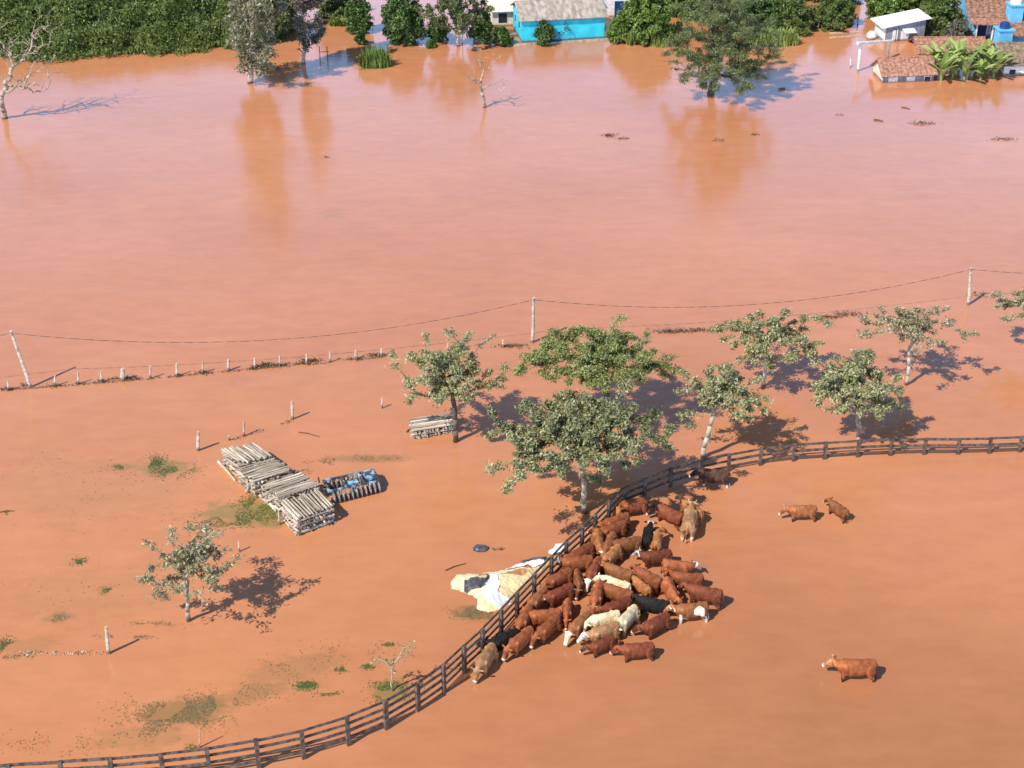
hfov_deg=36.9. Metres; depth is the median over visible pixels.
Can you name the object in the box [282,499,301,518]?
log
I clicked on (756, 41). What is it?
reed clump
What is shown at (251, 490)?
log
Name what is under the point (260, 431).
flotsam line
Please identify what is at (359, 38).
bush
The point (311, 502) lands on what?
log
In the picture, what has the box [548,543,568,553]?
white sheet
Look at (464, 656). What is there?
rail fence
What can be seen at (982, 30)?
door
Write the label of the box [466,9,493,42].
bush
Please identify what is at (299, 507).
log
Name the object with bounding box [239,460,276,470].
log
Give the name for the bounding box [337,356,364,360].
debris clump
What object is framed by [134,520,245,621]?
pasture tree
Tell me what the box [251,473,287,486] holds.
log
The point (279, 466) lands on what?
log
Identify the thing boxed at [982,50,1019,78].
banana plant
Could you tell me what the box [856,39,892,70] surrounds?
gate frame
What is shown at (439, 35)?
bush
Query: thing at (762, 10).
tree
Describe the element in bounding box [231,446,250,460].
log
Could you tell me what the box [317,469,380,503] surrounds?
disc harrow
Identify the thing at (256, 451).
log
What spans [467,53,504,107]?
dead tree
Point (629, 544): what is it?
cow
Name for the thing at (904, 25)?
grey shed
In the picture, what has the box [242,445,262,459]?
log
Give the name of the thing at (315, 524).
log
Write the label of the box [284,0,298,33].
tree
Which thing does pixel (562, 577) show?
cow
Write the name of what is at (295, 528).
log
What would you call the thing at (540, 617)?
cow
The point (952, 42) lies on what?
banana plant
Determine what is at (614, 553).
cow
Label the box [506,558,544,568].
white sheet
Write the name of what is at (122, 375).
fence post
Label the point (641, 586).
calf
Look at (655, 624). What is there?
cow
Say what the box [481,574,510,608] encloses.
white sheet
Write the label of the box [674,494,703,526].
cow
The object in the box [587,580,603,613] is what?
cow
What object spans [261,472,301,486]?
log
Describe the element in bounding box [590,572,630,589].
cow
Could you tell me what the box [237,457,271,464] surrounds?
log
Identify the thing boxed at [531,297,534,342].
cable pole
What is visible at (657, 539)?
cow
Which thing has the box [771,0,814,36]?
tree
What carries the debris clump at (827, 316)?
on the flood water
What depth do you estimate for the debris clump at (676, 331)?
89.19 m
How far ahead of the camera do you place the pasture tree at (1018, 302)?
85.93 m
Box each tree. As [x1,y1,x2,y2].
[0,7,66,118]
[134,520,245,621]
[221,0,289,83]
[258,0,293,39]
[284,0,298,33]
[291,0,327,64]
[313,0,352,19]
[341,0,374,34]
[380,0,427,46]
[384,327,509,442]
[415,0,494,46]
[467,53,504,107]
[483,373,698,513]
[511,313,685,400]
[616,0,683,46]
[659,0,722,20]
[660,0,785,95]
[671,360,773,458]
[708,306,835,386]
[719,0,787,29]
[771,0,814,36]
[806,0,857,31]
[808,348,912,443]
[854,305,979,385]
[864,0,907,18]
[902,0,927,9]
[919,0,964,35]
[987,287,1023,322]
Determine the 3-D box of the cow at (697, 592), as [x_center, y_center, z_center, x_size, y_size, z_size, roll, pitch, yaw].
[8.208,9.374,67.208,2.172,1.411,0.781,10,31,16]
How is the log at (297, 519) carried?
on the log
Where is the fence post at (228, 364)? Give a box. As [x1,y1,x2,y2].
[227,359,229,370]
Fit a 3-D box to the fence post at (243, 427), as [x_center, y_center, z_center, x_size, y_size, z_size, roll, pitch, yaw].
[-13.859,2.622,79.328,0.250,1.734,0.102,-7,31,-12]
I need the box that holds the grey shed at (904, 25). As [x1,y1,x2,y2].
[870,8,931,41]
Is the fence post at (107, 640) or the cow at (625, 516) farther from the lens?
the cow at (625, 516)
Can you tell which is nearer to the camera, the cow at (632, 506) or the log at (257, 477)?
the cow at (632, 506)
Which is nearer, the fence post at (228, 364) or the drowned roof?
the fence post at (228, 364)
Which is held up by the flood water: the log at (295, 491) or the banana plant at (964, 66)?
the banana plant at (964, 66)
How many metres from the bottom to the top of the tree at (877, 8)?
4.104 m
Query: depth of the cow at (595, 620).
65.21 m
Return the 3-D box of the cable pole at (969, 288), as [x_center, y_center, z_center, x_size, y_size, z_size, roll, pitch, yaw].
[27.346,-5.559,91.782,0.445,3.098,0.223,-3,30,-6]
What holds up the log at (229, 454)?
on the log
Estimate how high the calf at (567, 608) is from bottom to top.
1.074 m
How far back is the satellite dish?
135.08 m
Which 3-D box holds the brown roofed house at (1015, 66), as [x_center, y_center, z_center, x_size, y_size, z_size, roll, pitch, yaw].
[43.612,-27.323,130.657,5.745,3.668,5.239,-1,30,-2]
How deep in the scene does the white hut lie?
142.64 m
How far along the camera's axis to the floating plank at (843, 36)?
137.94 m
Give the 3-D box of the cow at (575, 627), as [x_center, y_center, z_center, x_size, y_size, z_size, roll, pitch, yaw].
[2.763,10.539,65.262,0.714,1.339,1.968,19,35,29]
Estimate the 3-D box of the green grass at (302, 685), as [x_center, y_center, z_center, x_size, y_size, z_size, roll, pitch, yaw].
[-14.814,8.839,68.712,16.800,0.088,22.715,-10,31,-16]
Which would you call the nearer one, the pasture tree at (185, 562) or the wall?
the pasture tree at (185, 562)
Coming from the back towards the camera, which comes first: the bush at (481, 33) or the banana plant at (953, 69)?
the bush at (481, 33)
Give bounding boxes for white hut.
[604,0,629,17]
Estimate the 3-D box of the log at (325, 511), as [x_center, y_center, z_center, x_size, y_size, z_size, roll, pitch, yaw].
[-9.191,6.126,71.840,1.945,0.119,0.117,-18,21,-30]
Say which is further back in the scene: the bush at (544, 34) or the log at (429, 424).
the bush at (544, 34)
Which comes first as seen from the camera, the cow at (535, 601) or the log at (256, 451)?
the cow at (535, 601)
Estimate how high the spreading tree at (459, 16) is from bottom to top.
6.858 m
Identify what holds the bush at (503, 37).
on the flood water
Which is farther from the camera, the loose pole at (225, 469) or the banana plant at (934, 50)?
the banana plant at (934, 50)
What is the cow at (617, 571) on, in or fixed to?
on the flood water
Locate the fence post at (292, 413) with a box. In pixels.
[291,401,293,419]
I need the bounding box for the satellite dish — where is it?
[455,23,468,44]
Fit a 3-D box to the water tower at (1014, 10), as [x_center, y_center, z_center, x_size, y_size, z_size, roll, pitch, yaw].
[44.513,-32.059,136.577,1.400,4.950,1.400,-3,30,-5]
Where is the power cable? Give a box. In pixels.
[0,269,1015,342]
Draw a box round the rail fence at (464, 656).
[0,436,1023,767]
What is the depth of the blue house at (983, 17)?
136.87 m
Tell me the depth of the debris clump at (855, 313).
91.10 m
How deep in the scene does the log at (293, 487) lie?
73.48 m
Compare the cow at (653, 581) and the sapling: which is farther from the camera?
the cow at (653, 581)
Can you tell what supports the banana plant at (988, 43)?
on the flood water
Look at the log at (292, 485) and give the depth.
73.65 m
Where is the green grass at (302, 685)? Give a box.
[0,453,414,749]
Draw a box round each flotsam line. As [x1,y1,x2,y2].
[11,356,381,389]
[233,420,292,439]
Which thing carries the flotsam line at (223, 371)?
on the flood water
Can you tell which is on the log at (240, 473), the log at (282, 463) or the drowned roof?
the log at (282, 463)
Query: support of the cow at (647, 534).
on the flood water
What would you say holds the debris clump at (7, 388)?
on the flood water
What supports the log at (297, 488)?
on the log
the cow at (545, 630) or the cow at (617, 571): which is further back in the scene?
the cow at (617, 571)
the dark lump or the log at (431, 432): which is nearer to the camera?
the dark lump
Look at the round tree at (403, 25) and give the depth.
134.72 m
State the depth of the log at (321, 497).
72.60 m
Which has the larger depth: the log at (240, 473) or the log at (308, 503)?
the log at (240, 473)
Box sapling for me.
[370,640,416,691]
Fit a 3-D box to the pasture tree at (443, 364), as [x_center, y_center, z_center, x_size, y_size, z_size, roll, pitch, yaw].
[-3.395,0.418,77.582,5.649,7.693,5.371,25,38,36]
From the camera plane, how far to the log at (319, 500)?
72.53 m
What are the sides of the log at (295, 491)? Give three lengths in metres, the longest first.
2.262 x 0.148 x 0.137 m
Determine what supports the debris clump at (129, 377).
on the flood water
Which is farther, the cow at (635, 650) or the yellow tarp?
the yellow tarp
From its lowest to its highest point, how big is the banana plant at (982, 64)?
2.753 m
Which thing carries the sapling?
on the flood water
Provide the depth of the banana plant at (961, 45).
129.49 m
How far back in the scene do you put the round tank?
137.11 m
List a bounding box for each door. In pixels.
[614,1,622,16]
[900,31,908,40]
[977,25,987,37]
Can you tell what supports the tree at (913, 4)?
on the flood water
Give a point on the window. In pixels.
(502, 16)
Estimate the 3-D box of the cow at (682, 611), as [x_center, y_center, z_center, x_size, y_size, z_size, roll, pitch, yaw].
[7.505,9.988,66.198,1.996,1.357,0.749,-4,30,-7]
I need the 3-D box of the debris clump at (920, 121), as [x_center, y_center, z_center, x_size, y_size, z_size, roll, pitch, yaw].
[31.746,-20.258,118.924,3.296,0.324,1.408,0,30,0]
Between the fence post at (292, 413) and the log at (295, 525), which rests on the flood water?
the fence post at (292, 413)
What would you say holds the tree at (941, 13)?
on the flood water
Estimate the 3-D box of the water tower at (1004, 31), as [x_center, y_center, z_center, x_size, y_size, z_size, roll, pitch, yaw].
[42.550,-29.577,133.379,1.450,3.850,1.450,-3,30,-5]
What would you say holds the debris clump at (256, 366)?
on the flood water
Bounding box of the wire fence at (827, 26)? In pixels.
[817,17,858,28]
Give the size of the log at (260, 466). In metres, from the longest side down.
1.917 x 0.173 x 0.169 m
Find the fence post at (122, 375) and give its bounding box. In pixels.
[120,367,124,380]
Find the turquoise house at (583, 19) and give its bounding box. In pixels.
[509,0,608,42]
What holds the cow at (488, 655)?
on the flood water
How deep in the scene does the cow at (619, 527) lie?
71.10 m
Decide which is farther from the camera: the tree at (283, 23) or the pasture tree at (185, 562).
the tree at (283, 23)
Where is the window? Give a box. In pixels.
[498,12,507,23]
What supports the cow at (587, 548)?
on the flood water
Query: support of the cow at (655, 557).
on the flood water
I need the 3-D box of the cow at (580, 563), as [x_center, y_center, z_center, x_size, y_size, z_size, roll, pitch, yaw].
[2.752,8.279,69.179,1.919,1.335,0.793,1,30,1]
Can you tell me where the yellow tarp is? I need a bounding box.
[451,557,549,611]
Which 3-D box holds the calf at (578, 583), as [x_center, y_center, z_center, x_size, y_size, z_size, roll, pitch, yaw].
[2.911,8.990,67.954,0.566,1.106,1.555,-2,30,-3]
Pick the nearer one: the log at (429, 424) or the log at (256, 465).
the log at (256, 465)
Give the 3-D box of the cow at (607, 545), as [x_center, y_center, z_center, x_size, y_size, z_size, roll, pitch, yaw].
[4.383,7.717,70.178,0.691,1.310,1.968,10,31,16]
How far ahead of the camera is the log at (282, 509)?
71.83 m
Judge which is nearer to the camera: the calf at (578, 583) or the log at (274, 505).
the calf at (578, 583)
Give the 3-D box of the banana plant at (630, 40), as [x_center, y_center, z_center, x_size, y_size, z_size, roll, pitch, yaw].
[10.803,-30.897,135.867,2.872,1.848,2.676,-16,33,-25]
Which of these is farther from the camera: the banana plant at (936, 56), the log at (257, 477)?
the banana plant at (936, 56)
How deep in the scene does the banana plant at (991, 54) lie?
128.67 m
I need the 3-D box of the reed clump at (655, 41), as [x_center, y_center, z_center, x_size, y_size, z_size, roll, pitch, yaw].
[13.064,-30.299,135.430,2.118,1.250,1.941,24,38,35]
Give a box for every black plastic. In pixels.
[464,574,489,593]
[522,556,545,562]
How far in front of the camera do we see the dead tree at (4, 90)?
117.73 m
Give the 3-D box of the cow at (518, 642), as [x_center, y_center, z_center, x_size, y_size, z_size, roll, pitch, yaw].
[0.243,11.057,64.350,0.665,1.352,1.968,24,37,35]
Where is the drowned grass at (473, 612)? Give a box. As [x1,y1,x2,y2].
[0,444,507,760]
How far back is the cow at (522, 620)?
65.23 m
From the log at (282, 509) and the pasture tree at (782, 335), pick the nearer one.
the log at (282, 509)
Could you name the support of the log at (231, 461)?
on the log
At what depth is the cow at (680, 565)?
68.61 m
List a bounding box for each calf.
[561,598,573,629]
[573,568,583,599]
[579,635,615,657]
[631,573,652,596]
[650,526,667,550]
[778,504,817,521]
[823,497,849,523]
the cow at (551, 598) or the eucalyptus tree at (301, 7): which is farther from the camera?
the eucalyptus tree at (301, 7)
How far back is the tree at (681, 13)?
142.00 m
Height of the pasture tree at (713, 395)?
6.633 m
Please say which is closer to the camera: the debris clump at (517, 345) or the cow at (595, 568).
the cow at (595, 568)
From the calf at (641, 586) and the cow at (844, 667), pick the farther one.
the calf at (641, 586)
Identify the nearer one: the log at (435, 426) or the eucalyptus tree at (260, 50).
the log at (435, 426)
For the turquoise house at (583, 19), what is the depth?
136.66 m
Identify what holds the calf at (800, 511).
on the flood water
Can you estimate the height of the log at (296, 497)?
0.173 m
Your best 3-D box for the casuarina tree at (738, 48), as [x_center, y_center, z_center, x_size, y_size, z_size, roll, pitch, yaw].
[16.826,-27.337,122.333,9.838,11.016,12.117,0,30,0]
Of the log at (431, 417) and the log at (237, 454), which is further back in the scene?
the log at (431, 417)
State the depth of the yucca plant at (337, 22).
140.72 m
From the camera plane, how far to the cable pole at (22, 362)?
82.80 m
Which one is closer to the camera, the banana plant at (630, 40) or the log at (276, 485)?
the log at (276, 485)
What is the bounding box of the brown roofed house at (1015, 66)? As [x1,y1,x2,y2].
[990,42,1023,75]
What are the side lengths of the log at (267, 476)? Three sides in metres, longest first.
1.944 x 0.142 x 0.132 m
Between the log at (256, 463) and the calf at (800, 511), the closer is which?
the calf at (800, 511)
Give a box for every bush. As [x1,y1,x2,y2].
[353,30,368,44]
[425,37,437,48]
[427,18,448,42]
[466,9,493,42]
[490,25,514,47]
[532,18,555,46]
[605,15,631,43]
[941,17,973,35]
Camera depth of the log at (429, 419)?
79.70 m
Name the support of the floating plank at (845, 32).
on the flood water
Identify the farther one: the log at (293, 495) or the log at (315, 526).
the log at (293, 495)
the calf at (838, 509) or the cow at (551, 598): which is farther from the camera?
the calf at (838, 509)
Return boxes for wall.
[513,38,607,45]
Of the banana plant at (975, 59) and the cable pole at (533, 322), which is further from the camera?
the banana plant at (975, 59)
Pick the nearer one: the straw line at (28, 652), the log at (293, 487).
the straw line at (28, 652)
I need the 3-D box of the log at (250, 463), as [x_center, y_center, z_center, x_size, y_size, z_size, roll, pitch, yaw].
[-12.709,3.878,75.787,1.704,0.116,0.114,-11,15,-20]
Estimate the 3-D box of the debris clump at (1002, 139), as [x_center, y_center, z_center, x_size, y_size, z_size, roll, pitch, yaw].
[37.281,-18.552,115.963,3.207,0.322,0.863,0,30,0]
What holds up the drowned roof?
on the flood water
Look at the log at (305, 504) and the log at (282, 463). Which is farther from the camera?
the log at (282, 463)
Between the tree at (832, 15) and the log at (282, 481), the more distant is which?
the tree at (832, 15)
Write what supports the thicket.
on the flood water
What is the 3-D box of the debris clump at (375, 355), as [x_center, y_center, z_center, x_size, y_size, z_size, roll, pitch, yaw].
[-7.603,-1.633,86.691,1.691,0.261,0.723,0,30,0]
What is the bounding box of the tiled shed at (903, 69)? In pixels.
[870,56,937,82]
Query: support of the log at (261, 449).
on the log
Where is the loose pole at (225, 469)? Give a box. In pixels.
[217,460,235,480]
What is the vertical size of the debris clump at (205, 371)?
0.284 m
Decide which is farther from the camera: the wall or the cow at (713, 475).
the wall
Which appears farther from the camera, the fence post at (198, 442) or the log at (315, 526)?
the fence post at (198, 442)
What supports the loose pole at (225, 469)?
on the flood water
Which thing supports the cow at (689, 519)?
on the flood water
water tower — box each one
[992,21,1015,43]
[1005,0,1023,22]
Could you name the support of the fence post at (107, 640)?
on the flood water
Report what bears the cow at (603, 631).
on the flood water
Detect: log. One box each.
[221,448,240,461]
[222,455,243,468]
[224,448,244,462]
[229,446,249,463]
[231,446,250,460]
[236,445,255,460]
[236,470,256,484]
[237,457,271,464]
[237,458,270,466]
[237,458,274,469]
[238,481,257,494]
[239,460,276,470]
[240,446,260,460]
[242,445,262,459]
[242,462,279,474]
[243,460,279,472]
[244,464,284,478]
[245,462,284,475]
[246,443,266,459]
[248,442,268,457]
[248,466,287,478]
[251,469,288,482]
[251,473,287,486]
[252,442,271,457]
[252,467,289,479]
[254,473,292,486]
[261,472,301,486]
[261,497,280,510]
[262,487,282,501]
[263,475,307,490]
[265,474,303,486]
[267,477,309,493]
[270,477,306,489]
[273,479,311,492]
[275,480,313,494]
[276,487,314,502]
[277,483,320,498]
[278,482,317,495]
[278,489,318,503]
[280,507,299,525]
[281,502,299,521]
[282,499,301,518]
[282,514,299,532]
[286,499,305,518]
[291,499,308,516]
[293,496,311,514]
[293,511,330,527]
[294,518,333,535]
[297,508,333,522]
[297,513,334,527]
[298,496,313,514]
[298,516,334,530]
[299,494,318,514]
[302,493,321,511]
[307,492,323,510]
[310,490,327,509]
[314,489,330,507]
[315,488,332,506]
[409,413,451,421]
[410,415,451,422]
[411,423,452,431]
[411,428,452,435]
[412,419,452,424]
[412,421,452,426]
[412,422,452,428]
[413,416,451,423]
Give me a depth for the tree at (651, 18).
135.04 m
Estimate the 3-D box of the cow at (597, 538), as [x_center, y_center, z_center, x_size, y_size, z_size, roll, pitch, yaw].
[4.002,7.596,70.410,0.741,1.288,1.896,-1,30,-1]
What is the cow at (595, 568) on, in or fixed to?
on the flood water
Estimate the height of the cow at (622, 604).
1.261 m
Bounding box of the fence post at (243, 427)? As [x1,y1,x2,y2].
[243,420,244,435]
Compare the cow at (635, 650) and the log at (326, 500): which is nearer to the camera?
the cow at (635, 650)
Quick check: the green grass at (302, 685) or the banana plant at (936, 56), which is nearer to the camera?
the green grass at (302, 685)
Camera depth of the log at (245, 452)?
76.09 m
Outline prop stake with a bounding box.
[278,509,280,524]
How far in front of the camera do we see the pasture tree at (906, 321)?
81.88 m
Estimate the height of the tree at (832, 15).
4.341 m
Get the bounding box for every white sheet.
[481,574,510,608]
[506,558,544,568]
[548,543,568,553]
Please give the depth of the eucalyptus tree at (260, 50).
124.45 m
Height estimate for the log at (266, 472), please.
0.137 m
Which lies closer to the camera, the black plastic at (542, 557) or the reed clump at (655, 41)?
the black plastic at (542, 557)
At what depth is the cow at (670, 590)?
66.95 m
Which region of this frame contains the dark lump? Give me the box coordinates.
[473,544,488,551]
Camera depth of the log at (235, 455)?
75.98 m
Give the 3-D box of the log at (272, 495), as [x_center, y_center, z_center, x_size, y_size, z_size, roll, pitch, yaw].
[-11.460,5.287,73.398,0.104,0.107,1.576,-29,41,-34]
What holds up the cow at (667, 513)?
on the flood water
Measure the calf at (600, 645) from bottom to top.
1.062 m
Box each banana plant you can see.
[620,27,645,45]
[917,40,958,58]
[923,52,940,63]
[928,50,967,80]
[936,46,962,72]
[941,37,968,51]
[943,40,977,70]
[947,50,987,80]
[949,54,968,77]
[964,43,987,66]
[965,56,977,75]
[970,55,996,79]
[971,38,995,50]
[974,45,1002,73]
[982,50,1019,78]
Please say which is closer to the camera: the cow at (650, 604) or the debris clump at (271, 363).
the cow at (650, 604)
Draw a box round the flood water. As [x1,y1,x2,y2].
[0,0,1023,767]
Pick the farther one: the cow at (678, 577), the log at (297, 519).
the log at (297, 519)
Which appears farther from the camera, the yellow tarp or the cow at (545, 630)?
the yellow tarp
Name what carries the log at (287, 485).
on the log
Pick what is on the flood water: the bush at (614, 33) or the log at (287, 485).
the bush at (614, 33)
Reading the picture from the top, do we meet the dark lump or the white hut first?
the white hut
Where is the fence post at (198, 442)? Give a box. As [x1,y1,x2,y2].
[196,431,199,450]
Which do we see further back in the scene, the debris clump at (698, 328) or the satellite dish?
the satellite dish
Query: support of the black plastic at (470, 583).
on the yellow tarp
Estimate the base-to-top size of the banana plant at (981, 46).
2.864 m
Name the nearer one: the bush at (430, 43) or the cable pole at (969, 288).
the cable pole at (969, 288)
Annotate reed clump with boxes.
[355,44,393,68]
[649,35,674,47]
[745,28,762,44]
[757,25,802,46]
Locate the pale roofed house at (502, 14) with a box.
[485,0,514,26]
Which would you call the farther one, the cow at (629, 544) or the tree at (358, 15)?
the tree at (358, 15)
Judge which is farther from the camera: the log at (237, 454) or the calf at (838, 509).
the log at (237, 454)
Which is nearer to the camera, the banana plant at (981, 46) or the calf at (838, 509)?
the calf at (838, 509)
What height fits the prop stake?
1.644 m
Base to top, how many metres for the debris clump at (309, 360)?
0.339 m
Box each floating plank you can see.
[829,31,861,32]
[829,35,858,37]
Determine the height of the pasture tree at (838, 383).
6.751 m
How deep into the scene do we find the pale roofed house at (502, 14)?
140.38 m
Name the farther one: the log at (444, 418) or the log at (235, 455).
the log at (444, 418)
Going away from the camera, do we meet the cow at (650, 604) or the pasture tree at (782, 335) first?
the cow at (650, 604)
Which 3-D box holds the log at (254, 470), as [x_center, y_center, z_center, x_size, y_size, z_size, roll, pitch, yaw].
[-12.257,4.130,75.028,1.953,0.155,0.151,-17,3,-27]
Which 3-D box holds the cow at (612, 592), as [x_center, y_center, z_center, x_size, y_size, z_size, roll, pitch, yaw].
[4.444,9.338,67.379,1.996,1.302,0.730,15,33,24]
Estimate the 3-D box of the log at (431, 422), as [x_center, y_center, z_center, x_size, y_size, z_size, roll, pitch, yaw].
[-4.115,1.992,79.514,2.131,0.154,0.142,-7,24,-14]
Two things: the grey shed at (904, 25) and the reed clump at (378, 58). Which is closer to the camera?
the reed clump at (378, 58)
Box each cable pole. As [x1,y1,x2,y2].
[10,330,31,387]
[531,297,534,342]
[967,267,971,304]
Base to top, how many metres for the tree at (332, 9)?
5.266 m
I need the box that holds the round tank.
[866,31,876,39]
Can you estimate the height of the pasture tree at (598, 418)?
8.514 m
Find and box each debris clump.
[1,386,18,390]
[107,375,140,380]
[194,369,213,375]
[250,364,262,369]
[258,361,293,367]
[296,356,323,363]
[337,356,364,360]
[362,352,385,357]
[491,342,529,347]
[647,327,694,333]
[684,326,714,331]
[817,313,841,318]
[833,310,866,317]
[902,119,934,125]
[986,136,1017,140]
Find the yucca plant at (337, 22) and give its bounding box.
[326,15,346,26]
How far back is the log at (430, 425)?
79.16 m
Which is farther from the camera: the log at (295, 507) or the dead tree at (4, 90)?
the dead tree at (4, 90)
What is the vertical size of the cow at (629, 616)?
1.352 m
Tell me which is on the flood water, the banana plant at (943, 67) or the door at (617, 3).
the banana plant at (943, 67)
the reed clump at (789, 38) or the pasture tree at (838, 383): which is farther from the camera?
the reed clump at (789, 38)
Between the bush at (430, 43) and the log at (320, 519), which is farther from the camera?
the bush at (430, 43)
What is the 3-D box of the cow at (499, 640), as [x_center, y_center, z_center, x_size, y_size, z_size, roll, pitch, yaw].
[-0.502,11.017,64.461,1.918,1.311,0.788,-13,32,-21]
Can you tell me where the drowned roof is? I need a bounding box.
[907,36,985,54]
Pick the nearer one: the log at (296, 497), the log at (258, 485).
the log at (296, 497)
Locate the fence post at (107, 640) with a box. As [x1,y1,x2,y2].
[105,626,110,654]
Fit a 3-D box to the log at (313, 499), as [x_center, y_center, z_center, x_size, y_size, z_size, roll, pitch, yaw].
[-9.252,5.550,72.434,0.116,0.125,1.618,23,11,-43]
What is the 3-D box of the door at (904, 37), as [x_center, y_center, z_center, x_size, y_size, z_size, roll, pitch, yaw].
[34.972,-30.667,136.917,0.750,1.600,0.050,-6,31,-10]
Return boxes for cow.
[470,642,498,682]
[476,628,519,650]
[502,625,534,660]
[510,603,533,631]
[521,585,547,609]
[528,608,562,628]
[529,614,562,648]
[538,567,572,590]
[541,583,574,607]
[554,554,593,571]
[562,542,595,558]
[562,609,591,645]
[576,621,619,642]
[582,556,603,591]
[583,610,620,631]
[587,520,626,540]
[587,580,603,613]
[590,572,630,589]
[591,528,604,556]
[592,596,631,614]
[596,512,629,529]
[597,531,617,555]
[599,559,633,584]
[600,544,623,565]
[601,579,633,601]
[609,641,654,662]
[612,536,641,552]
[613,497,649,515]
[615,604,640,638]
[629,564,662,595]
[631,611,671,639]
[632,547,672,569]
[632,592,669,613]
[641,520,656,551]
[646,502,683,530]
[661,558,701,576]
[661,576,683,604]
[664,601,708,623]
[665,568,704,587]
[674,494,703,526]
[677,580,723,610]
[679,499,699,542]
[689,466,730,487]
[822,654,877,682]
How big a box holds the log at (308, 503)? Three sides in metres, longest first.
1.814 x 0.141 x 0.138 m
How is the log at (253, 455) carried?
on the log
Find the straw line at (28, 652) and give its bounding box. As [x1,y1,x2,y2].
[21,650,106,655]
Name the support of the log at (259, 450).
on the log
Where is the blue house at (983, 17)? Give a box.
[959,0,1023,41]
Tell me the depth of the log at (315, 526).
72.05 m
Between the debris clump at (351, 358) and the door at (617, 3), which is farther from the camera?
the door at (617, 3)
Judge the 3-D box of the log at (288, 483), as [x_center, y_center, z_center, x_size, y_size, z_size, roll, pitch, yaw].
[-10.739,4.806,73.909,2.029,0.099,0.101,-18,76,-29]
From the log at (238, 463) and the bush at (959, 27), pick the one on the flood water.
the bush at (959, 27)
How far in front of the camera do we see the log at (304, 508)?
72.04 m
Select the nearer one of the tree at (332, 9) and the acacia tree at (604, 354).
the acacia tree at (604, 354)
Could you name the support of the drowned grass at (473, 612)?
on the flood water
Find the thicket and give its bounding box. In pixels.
[0,0,280,63]
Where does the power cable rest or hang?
attached to the cable pole at (969, 288)
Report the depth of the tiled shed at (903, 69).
127.21 m
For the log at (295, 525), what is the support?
on the log

